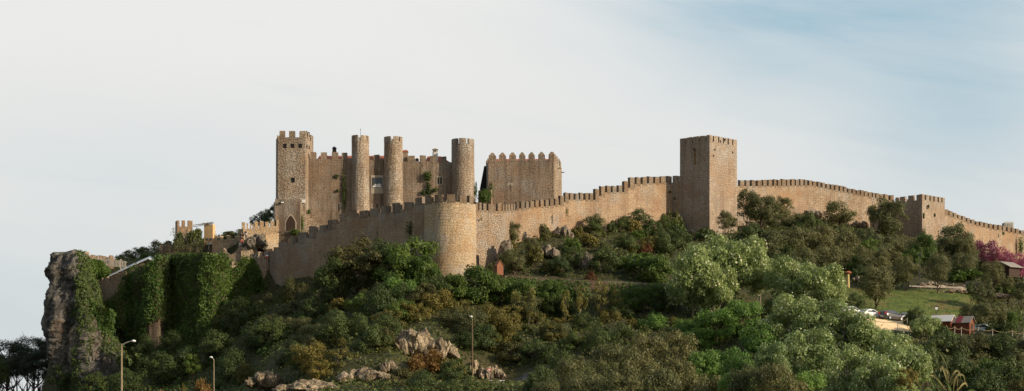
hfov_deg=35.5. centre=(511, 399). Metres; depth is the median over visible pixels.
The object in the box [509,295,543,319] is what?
olive tree
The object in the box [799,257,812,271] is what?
evergreen tree
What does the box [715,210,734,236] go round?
olive tree
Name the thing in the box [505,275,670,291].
terrace wall
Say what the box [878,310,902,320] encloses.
parked car
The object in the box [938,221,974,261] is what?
olive tree
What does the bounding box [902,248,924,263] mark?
fig tree
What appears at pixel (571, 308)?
evergreen tree
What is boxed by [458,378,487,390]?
evergreen tree
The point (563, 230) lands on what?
rock
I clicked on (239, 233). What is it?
garden wall
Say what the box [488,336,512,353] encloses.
mastic tree
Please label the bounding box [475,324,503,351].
evergreen tree
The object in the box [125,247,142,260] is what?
evergreen tree
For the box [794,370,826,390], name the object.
leafy tree
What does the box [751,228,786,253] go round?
olive tree
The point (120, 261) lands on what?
picket fence
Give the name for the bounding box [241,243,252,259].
stone steps
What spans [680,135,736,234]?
square tower
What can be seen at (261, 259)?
end wall
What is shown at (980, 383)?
evergreen tree
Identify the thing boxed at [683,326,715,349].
leafy tree
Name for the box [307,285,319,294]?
evergreen tree
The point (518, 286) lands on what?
fig tree
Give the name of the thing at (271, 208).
evergreen tree
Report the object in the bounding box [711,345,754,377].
leafy tree
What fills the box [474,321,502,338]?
mastic tree
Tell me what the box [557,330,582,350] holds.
evergreen tree
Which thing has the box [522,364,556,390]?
evergreen tree
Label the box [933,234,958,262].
olive tree
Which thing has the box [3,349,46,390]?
pine tree
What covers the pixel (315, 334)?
evergreen tree
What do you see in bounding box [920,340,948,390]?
evergreen tree
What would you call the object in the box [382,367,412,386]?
laurel tree
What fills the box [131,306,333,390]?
undergrowth
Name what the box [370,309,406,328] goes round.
mastic tree
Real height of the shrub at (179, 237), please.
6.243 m
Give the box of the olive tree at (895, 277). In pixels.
[883,266,902,286]
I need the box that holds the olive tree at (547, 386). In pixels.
[530,377,560,390]
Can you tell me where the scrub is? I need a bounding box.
[40,213,1023,390]
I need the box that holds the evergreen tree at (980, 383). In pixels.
[965,367,1011,390]
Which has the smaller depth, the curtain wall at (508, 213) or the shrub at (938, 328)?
the shrub at (938, 328)
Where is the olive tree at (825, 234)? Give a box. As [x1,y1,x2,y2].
[804,222,837,250]
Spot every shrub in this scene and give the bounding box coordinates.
[88,380,113,390]
[115,346,157,373]
[140,254,151,261]
[172,377,184,389]
[173,231,186,249]
[186,228,202,251]
[194,378,211,390]
[202,351,217,359]
[206,355,216,362]
[211,379,226,389]
[219,231,237,238]
[257,347,270,356]
[275,353,288,366]
[307,320,316,326]
[328,297,351,310]
[336,335,351,344]
[336,337,348,347]
[355,331,363,336]
[406,346,442,376]
[436,357,467,377]
[454,350,462,362]
[504,305,513,316]
[511,334,524,342]
[522,324,532,331]
[524,246,543,267]
[528,312,547,323]
[539,223,550,240]
[539,227,550,240]
[539,261,562,273]
[560,245,571,252]
[561,314,574,321]
[563,238,582,251]
[563,344,574,349]
[570,225,584,237]
[573,337,585,344]
[579,233,599,246]
[583,271,597,279]
[590,231,600,237]
[596,242,612,250]
[597,229,606,235]
[598,308,611,318]
[599,248,617,260]
[603,302,619,310]
[606,220,618,230]
[618,251,628,258]
[621,251,662,273]
[625,318,636,326]
[626,219,642,231]
[632,229,645,240]
[636,243,653,253]
[641,324,650,333]
[646,227,659,236]
[647,309,662,320]
[653,241,674,252]
[666,210,684,225]
[667,224,685,239]
[670,223,686,232]
[670,317,679,323]
[671,215,684,227]
[695,227,714,239]
[767,250,780,257]
[779,245,795,256]
[789,223,803,230]
[832,225,842,234]
[883,236,891,242]
[903,309,915,324]
[933,324,943,333]
[937,326,953,335]
[944,268,987,281]
[972,261,985,270]
[985,322,1000,332]
[990,283,1002,292]
[991,347,1004,359]
[1000,321,1015,330]
[1002,286,1014,296]
[1012,276,1023,285]
[1014,312,1022,320]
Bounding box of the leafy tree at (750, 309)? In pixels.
[718,297,764,336]
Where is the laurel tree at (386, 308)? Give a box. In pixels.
[377,306,394,315]
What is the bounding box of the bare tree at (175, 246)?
[166,227,180,254]
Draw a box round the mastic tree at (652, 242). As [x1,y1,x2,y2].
[639,235,659,249]
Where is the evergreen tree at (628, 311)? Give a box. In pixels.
[608,301,635,317]
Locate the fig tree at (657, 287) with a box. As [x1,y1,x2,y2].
[639,283,667,308]
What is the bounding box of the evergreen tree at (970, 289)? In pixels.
[966,281,975,303]
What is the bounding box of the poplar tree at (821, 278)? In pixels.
[790,260,847,307]
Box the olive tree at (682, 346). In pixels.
[649,327,700,380]
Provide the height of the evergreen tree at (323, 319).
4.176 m
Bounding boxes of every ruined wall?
[86,255,114,268]
[223,246,255,265]
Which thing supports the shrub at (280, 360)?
on the ground at (517, 372)
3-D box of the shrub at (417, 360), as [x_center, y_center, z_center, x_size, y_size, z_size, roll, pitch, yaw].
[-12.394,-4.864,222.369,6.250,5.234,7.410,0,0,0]
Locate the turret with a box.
[175,220,192,251]
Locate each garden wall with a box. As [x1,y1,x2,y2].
[159,245,188,256]
[238,229,246,247]
[264,233,278,252]
[278,231,295,242]
[478,190,491,203]
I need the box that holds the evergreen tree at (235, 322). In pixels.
[216,296,264,336]
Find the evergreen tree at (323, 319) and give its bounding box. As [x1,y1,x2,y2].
[319,307,346,322]
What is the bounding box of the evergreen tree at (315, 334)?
[312,326,329,344]
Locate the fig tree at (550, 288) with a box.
[536,280,566,314]
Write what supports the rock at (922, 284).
on the ground at (517, 372)
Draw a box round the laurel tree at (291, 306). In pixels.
[277,301,299,318]
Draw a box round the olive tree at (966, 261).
[948,251,978,280]
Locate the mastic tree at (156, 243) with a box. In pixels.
[149,239,165,251]
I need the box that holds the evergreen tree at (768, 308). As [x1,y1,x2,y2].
[759,298,777,317]
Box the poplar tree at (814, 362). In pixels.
[780,325,840,390]
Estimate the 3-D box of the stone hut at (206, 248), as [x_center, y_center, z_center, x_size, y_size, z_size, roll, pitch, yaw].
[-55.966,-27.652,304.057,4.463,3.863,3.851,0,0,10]
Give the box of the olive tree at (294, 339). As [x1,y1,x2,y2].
[282,335,303,348]
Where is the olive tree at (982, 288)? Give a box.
[970,283,996,304]
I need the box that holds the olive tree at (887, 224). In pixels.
[865,196,909,235]
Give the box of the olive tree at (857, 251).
[837,243,875,270]
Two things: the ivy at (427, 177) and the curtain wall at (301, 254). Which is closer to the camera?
the curtain wall at (301, 254)
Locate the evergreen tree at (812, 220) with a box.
[792,211,821,229]
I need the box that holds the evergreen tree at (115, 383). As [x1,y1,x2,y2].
[106,367,143,390]
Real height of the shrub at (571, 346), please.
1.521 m
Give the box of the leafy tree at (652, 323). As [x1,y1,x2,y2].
[634,314,668,330]
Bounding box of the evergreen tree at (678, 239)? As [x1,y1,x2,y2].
[670,229,693,250]
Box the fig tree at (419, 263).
[408,254,441,284]
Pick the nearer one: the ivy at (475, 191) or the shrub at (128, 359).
the shrub at (128, 359)
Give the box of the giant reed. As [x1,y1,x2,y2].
[925,352,975,390]
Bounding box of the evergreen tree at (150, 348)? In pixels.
[133,332,155,358]
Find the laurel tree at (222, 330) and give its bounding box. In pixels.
[212,312,234,333]
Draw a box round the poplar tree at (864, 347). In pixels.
[849,325,892,351]
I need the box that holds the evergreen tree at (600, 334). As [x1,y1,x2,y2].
[575,325,613,355]
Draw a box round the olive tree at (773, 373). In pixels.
[756,359,809,390]
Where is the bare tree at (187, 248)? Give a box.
[177,230,193,253]
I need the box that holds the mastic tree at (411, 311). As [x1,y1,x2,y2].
[389,300,417,321]
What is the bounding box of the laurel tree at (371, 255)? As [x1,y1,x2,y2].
[356,250,400,290]
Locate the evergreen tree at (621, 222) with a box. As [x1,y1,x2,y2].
[617,215,628,230]
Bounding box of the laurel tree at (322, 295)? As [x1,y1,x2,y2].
[317,287,347,305]
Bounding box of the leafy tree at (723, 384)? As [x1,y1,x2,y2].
[716,371,756,390]
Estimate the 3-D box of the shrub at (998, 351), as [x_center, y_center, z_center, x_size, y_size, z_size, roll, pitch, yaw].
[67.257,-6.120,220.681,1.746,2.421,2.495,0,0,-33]
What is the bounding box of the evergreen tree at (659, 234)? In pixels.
[653,229,668,241]
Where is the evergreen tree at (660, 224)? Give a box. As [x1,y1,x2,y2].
[650,221,665,231]
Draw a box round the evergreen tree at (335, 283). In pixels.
[312,252,360,300]
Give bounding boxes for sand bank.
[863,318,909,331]
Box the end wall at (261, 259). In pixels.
[253,251,268,284]
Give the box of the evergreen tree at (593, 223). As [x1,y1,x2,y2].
[582,213,606,234]
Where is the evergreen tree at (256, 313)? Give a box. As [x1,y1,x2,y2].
[245,306,270,319]
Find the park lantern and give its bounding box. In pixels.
[918,253,920,279]
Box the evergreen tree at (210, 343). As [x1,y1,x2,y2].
[198,328,235,366]
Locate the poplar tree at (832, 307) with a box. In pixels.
[790,296,851,348]
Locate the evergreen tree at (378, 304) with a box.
[357,285,393,315]
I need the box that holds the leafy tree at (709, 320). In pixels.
[691,306,737,346]
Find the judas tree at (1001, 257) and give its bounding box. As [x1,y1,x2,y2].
[989,246,1009,261]
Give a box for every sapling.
[511,289,522,324]
[522,286,535,325]
[537,316,549,334]
[560,289,569,317]
[575,286,587,313]
[593,278,609,315]
[610,284,621,306]
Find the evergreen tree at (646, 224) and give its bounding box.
[619,207,657,234]
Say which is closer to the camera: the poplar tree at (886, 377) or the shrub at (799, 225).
the poplar tree at (886, 377)
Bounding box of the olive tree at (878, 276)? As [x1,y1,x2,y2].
[855,262,896,308]
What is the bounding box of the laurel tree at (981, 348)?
[949,328,991,358]
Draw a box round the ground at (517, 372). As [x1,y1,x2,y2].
[41,218,1023,390]
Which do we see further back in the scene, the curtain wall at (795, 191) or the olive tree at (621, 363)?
the curtain wall at (795, 191)
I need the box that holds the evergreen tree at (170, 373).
[135,349,185,387]
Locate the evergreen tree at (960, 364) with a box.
[934,350,984,390]
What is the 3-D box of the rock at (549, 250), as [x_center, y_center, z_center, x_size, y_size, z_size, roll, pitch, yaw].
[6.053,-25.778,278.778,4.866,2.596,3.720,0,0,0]
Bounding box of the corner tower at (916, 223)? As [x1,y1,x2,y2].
[895,194,944,239]
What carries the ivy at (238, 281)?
attached to the ivied wall at (234, 265)
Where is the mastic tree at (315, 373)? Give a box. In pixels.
[305,359,333,379]
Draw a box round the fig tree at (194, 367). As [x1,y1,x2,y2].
[182,353,201,381]
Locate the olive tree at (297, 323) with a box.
[289,316,314,332]
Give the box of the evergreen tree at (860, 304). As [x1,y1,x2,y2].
[841,291,866,309]
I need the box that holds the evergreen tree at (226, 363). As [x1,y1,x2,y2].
[210,345,247,381]
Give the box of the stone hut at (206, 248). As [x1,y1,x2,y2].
[204,243,211,253]
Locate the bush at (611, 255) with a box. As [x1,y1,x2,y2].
[588,245,623,273]
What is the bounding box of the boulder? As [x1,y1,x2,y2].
[245,233,267,250]
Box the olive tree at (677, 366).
[655,354,709,390]
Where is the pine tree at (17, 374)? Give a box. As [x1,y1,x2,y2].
[1,353,29,390]
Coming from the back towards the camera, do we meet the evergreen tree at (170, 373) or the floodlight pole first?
the floodlight pole
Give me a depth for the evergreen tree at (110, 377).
277.68 m
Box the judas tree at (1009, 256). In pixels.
[1004,252,1023,276]
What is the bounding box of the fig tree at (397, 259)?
[371,250,420,285]
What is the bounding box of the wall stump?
[105,255,114,262]
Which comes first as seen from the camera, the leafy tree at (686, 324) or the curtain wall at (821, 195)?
the leafy tree at (686, 324)
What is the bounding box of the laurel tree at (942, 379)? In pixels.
[932,372,965,390]
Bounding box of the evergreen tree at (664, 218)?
[656,214,671,229]
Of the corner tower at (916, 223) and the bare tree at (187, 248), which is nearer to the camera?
the bare tree at (187, 248)
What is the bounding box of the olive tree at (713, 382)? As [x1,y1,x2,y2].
[688,373,722,390]
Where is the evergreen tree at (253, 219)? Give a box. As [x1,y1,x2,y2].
[248,215,259,226]
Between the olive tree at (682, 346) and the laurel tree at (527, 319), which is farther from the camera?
the laurel tree at (527, 319)
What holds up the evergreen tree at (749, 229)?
on the ground at (517, 372)
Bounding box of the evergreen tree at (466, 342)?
[452,330,478,351]
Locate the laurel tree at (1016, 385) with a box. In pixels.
[1003,371,1023,390]
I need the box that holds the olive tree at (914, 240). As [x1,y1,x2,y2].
[906,236,929,260]
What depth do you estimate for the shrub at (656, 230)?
303.59 m
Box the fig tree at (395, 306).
[382,298,415,321]
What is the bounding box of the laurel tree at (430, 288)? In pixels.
[403,282,436,304]
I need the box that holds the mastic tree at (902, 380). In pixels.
[894,367,918,390]
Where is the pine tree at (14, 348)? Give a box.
[0,335,34,390]
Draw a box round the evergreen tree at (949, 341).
[921,328,973,357]
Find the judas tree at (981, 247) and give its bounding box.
[974,238,998,271]
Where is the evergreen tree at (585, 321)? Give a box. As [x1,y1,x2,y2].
[568,311,599,330]
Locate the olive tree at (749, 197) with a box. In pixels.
[737,188,759,226]
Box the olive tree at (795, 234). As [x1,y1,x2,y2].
[778,225,816,253]
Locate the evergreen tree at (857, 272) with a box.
[849,264,871,284]
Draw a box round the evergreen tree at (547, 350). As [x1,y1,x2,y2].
[530,342,572,367]
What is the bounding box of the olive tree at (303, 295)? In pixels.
[294,289,318,304]
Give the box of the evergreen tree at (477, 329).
[464,322,492,349]
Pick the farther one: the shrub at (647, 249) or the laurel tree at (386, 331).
the shrub at (647, 249)
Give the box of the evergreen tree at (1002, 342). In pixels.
[983,330,1023,359]
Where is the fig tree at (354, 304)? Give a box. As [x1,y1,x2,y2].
[342,291,372,315]
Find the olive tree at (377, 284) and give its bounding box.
[367,281,390,300]
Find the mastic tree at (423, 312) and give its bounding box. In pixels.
[401,302,434,322]
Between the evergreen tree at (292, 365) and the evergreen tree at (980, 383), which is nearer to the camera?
the evergreen tree at (980, 383)
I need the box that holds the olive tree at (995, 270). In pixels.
[980,260,1005,290]
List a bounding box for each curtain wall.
[96,272,130,323]
[212,235,237,254]
[242,219,278,238]
[269,197,424,285]
[502,203,515,242]
[514,176,671,242]
[737,179,807,225]
[807,180,894,231]
[945,209,1023,258]
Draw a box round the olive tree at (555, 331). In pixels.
[538,320,571,338]
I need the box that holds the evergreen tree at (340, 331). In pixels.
[316,308,353,348]
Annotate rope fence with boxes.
[875,318,907,331]
[911,281,966,288]
[946,325,1023,336]
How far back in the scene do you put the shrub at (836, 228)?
323.65 m
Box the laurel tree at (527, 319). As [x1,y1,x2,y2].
[517,310,534,322]
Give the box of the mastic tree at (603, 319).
[598,309,622,322]
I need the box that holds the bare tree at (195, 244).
[193,233,204,253]
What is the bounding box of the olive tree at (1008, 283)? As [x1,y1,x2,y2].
[1000,275,1016,305]
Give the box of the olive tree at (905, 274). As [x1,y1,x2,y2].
[892,254,919,290]
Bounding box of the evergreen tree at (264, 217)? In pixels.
[256,209,272,227]
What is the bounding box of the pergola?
[193,222,214,245]
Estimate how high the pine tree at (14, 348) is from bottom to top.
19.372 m
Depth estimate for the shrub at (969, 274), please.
282.43 m
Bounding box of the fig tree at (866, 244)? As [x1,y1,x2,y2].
[859,237,878,258]
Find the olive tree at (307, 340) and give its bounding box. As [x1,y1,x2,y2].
[302,334,330,350]
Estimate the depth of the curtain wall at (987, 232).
373.60 m
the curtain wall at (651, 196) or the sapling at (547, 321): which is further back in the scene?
the curtain wall at (651, 196)
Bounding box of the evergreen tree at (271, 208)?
[266,204,273,219]
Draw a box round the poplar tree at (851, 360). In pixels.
[818,339,881,390]
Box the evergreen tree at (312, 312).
[293,295,328,320]
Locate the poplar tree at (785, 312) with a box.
[755,291,821,344]
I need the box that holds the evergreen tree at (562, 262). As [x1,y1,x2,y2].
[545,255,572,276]
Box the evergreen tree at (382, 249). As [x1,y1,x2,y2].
[364,237,395,278]
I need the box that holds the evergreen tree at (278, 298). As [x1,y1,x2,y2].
[272,288,295,303]
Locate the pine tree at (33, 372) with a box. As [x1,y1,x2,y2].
[14,359,48,390]
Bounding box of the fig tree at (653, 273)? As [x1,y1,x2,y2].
[636,254,675,282]
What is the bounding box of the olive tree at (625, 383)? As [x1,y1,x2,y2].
[592,369,646,390]
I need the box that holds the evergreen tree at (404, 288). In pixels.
[390,282,416,300]
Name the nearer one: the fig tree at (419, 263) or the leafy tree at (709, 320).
the leafy tree at (709, 320)
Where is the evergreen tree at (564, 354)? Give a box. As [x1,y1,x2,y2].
[546,350,574,372]
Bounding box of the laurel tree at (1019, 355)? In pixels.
[1001,339,1023,368]
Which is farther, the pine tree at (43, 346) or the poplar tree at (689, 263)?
the pine tree at (43, 346)
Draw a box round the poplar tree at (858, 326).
[816,303,881,355]
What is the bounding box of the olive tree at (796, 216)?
[781,212,809,228]
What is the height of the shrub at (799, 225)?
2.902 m
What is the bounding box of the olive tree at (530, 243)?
[525,238,537,251]
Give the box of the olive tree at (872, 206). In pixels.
[867,205,878,226]
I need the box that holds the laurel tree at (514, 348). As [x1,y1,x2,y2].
[495,340,528,365]
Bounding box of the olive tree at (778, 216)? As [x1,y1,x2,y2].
[765,208,783,227]
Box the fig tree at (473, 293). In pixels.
[452,263,498,304]
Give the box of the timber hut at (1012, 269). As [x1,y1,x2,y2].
[993,261,1023,277]
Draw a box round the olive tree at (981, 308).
[966,301,996,326]
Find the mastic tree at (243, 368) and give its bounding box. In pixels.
[232,360,255,383]
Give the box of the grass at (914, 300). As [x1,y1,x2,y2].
[842,285,974,324]
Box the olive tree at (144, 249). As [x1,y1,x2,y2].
[137,246,153,257]
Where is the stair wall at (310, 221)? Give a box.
[306,213,320,231]
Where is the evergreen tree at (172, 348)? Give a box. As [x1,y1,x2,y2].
[155,328,184,358]
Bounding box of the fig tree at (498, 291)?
[480,271,512,305]
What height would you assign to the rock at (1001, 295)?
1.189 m
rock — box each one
[64,317,106,366]
[97,353,115,373]
[111,354,120,372]
[244,369,285,390]
[272,378,337,390]
[335,367,395,383]
[380,360,397,372]
[393,327,436,355]
[423,337,459,359]
[470,360,485,374]
[478,365,505,379]
[495,239,512,259]
[541,244,559,257]
[551,224,573,238]
[569,252,596,268]
[801,209,822,218]
[850,221,868,228]
[852,276,859,281]
[917,281,938,285]
[940,289,969,293]
[962,281,979,286]
[988,292,1011,298]
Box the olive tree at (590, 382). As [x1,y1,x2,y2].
[564,370,611,390]
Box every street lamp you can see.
[121,340,135,390]
[210,356,214,390]
[470,316,472,381]
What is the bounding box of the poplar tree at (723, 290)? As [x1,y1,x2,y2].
[690,264,739,312]
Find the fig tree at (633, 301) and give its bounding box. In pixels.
[620,285,654,311]
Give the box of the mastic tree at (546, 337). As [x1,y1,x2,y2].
[541,322,566,341]
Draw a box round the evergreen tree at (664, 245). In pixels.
[647,231,673,253]
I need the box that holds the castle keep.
[276,131,474,231]
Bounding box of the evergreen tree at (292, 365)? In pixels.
[282,341,310,377]
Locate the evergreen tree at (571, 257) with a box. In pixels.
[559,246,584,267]
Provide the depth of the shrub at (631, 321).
245.74 m
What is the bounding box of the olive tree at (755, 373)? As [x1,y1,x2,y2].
[724,362,767,390]
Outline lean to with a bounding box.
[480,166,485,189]
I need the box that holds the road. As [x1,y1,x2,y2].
[493,371,534,383]
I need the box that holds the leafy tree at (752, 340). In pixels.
[737,321,783,355]
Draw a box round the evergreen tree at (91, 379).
[80,371,108,390]
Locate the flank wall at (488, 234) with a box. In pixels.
[474,202,501,267]
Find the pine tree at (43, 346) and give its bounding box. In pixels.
[23,344,48,370]
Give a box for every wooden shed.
[931,315,954,330]
[952,316,975,334]
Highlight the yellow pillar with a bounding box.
[844,271,851,287]
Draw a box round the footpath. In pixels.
[909,285,980,293]
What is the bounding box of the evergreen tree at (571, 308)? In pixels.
[544,293,576,318]
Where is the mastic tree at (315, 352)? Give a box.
[289,340,326,372]
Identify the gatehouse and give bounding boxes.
[274,199,302,234]
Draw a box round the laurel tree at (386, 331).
[364,327,397,351]
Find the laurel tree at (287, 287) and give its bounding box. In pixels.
[280,275,310,301]
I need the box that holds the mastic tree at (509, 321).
[493,311,521,340]
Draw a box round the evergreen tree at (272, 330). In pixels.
[252,317,292,348]
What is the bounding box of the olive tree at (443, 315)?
[436,306,460,326]
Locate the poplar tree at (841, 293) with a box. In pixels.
[820,281,849,306]
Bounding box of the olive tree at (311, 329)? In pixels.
[297,322,323,345]
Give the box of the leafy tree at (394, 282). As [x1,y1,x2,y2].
[384,276,418,299]
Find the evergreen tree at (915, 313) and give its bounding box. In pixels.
[908,307,925,320]
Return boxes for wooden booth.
[493,260,503,275]
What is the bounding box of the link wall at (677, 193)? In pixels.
[672,176,681,216]
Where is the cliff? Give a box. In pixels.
[41,249,125,390]
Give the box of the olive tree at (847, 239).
[827,228,860,252]
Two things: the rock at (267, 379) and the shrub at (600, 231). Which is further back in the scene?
the shrub at (600, 231)
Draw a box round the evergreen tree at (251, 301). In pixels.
[237,297,254,313]
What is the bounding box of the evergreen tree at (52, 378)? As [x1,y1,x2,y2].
[45,363,71,389]
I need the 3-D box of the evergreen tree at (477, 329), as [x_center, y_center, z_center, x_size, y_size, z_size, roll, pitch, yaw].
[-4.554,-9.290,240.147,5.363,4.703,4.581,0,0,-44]
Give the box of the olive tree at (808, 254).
[783,246,821,264]
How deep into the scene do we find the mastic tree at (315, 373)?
219.27 m
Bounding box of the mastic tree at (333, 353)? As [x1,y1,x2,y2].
[318,346,359,369]
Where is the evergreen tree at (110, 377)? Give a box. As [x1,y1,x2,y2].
[106,372,127,384]
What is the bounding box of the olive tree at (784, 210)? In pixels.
[773,195,793,220]
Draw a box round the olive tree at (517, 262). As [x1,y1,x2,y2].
[500,248,525,274]
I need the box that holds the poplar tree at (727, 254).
[704,231,770,300]
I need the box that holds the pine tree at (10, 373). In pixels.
[0,358,21,390]
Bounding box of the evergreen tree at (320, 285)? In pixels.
[311,269,331,294]
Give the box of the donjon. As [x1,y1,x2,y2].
[486,152,563,204]
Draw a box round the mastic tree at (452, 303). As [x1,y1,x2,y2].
[443,298,473,313]
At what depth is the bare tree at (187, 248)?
303.02 m
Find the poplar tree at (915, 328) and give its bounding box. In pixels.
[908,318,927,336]
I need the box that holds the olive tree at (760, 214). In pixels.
[743,194,780,228]
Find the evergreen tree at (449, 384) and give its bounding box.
[434,379,464,390]
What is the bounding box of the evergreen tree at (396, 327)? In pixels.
[369,312,404,336]
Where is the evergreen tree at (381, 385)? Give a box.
[370,380,388,390]
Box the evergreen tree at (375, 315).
[369,311,389,325]
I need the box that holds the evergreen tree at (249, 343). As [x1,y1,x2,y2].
[239,317,268,354]
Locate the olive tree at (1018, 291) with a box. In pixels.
[1010,279,1023,308]
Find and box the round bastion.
[424,194,475,279]
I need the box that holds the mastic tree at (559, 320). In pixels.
[553,317,566,323]
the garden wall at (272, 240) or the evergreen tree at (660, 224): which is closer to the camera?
the garden wall at (272, 240)
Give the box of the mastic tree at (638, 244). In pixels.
[626,240,646,253]
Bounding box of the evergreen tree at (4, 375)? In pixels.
[0,356,12,390]
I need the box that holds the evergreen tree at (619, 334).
[605,323,636,347]
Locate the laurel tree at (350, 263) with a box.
[322,233,381,295]
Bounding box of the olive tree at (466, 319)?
[451,308,488,334]
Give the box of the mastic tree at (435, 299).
[421,288,454,314]
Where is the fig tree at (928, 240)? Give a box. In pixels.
[908,233,937,271]
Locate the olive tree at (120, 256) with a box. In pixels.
[115,254,127,260]
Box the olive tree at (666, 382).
[635,366,681,390]
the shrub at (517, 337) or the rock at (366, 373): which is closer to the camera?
the rock at (366, 373)
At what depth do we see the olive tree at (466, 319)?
241.45 m
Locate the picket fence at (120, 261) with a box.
[97,256,126,269]
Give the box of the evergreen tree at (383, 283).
[372,281,398,298]
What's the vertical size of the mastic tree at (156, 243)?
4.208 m
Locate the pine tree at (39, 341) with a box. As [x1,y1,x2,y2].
[6,332,47,390]
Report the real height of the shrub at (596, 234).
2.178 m
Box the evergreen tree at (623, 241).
[611,232,639,254]
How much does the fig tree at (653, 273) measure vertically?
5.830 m
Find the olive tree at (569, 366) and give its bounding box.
[553,355,597,390]
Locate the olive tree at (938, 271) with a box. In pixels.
[923,250,952,292]
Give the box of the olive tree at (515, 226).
[509,221,522,240]
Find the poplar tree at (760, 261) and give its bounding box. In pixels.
[737,245,776,302]
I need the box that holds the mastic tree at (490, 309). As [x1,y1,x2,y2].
[479,302,510,325]
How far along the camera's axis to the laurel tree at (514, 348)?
237.23 m
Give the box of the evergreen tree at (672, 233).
[666,229,676,236]
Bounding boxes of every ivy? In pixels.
[61,249,127,390]
[69,297,122,350]
[89,258,110,279]
[102,262,137,331]
[119,253,174,345]
[170,251,235,345]
[230,255,265,307]
[289,228,299,234]
[301,213,304,231]
[342,168,345,212]
[405,221,413,236]
[423,171,432,180]
[425,180,432,195]
[474,182,477,196]
[477,188,491,202]
[504,276,564,301]
[549,278,670,300]
[1018,235,1023,257]
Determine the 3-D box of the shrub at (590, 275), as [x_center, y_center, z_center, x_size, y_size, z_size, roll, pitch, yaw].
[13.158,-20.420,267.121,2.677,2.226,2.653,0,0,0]
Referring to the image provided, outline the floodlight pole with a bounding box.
[205,238,211,251]
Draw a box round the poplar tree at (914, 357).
[885,342,937,390]
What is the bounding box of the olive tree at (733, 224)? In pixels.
[729,217,738,235]
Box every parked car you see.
[856,309,877,317]
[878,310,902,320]
[974,324,991,332]
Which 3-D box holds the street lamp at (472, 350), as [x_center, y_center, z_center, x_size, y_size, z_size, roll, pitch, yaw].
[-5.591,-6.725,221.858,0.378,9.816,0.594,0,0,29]
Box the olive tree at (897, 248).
[875,240,911,266]
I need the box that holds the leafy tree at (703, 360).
[684,347,724,387]
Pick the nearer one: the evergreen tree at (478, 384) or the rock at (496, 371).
the evergreen tree at (478, 384)
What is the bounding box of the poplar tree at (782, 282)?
[757,252,808,304]
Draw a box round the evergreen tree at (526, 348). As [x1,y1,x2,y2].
[515,338,550,363]
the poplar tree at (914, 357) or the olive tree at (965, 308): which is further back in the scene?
the olive tree at (965, 308)
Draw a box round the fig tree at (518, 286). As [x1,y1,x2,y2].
[503,278,539,308]
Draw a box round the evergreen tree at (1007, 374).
[985,355,1023,390]
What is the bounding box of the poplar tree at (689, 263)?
[664,240,721,317]
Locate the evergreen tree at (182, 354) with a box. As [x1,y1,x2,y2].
[165,346,209,380]
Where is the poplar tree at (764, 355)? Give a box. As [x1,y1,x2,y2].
[753,340,792,386]
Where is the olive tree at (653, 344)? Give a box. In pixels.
[618,330,669,378]
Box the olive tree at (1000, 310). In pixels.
[982,303,1008,325]
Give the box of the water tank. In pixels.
[1002,221,1013,227]
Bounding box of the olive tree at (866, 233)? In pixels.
[853,226,884,252]
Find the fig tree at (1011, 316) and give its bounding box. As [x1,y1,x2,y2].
[994,311,1018,328]
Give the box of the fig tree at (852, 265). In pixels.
[846,255,866,275]
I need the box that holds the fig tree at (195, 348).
[184,344,199,353]
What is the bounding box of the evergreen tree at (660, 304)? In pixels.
[646,287,680,311]
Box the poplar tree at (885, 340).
[864,329,920,365]
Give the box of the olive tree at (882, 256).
[853,246,893,276]
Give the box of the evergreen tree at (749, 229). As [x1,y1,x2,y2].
[733,220,768,241]
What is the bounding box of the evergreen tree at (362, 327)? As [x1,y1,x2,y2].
[343,312,370,335]
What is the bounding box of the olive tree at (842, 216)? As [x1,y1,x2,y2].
[822,200,858,228]
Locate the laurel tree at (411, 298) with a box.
[404,288,427,305]
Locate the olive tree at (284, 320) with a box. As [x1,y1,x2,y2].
[278,316,294,328]
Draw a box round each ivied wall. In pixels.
[125,256,171,355]
[172,254,229,340]
[231,260,262,296]
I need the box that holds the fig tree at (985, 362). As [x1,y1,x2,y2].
[956,354,1007,390]
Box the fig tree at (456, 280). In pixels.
[436,273,469,299]
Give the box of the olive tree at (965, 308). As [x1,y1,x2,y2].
[957,302,978,315]
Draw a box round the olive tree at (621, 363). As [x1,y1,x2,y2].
[584,340,643,390]
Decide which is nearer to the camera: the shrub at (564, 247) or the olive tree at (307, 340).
the olive tree at (307, 340)
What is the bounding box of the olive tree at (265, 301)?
[254,292,277,308]
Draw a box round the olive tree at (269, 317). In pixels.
[261,313,285,321]
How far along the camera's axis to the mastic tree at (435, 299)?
248.77 m
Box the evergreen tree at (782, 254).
[769,252,793,271]
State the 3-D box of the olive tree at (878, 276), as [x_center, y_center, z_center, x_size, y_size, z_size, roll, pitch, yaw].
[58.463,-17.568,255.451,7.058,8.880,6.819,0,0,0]
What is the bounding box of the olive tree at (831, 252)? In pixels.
[812,242,852,271]
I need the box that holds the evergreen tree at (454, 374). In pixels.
[435,358,473,383]
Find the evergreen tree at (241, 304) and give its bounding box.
[234,296,249,309]
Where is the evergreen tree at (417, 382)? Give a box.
[404,368,436,390]
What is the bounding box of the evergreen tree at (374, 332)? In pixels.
[352,323,394,354]
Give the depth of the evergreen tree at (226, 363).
254.26 m
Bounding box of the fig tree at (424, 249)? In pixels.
[381,235,443,285]
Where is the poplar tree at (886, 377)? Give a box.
[848,350,907,390]
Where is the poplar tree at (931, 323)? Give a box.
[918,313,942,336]
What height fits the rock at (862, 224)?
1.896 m
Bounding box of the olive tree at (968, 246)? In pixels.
[954,235,976,257]
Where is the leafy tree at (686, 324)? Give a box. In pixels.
[670,318,696,335]
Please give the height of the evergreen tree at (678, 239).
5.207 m
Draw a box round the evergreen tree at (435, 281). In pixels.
[427,273,453,295]

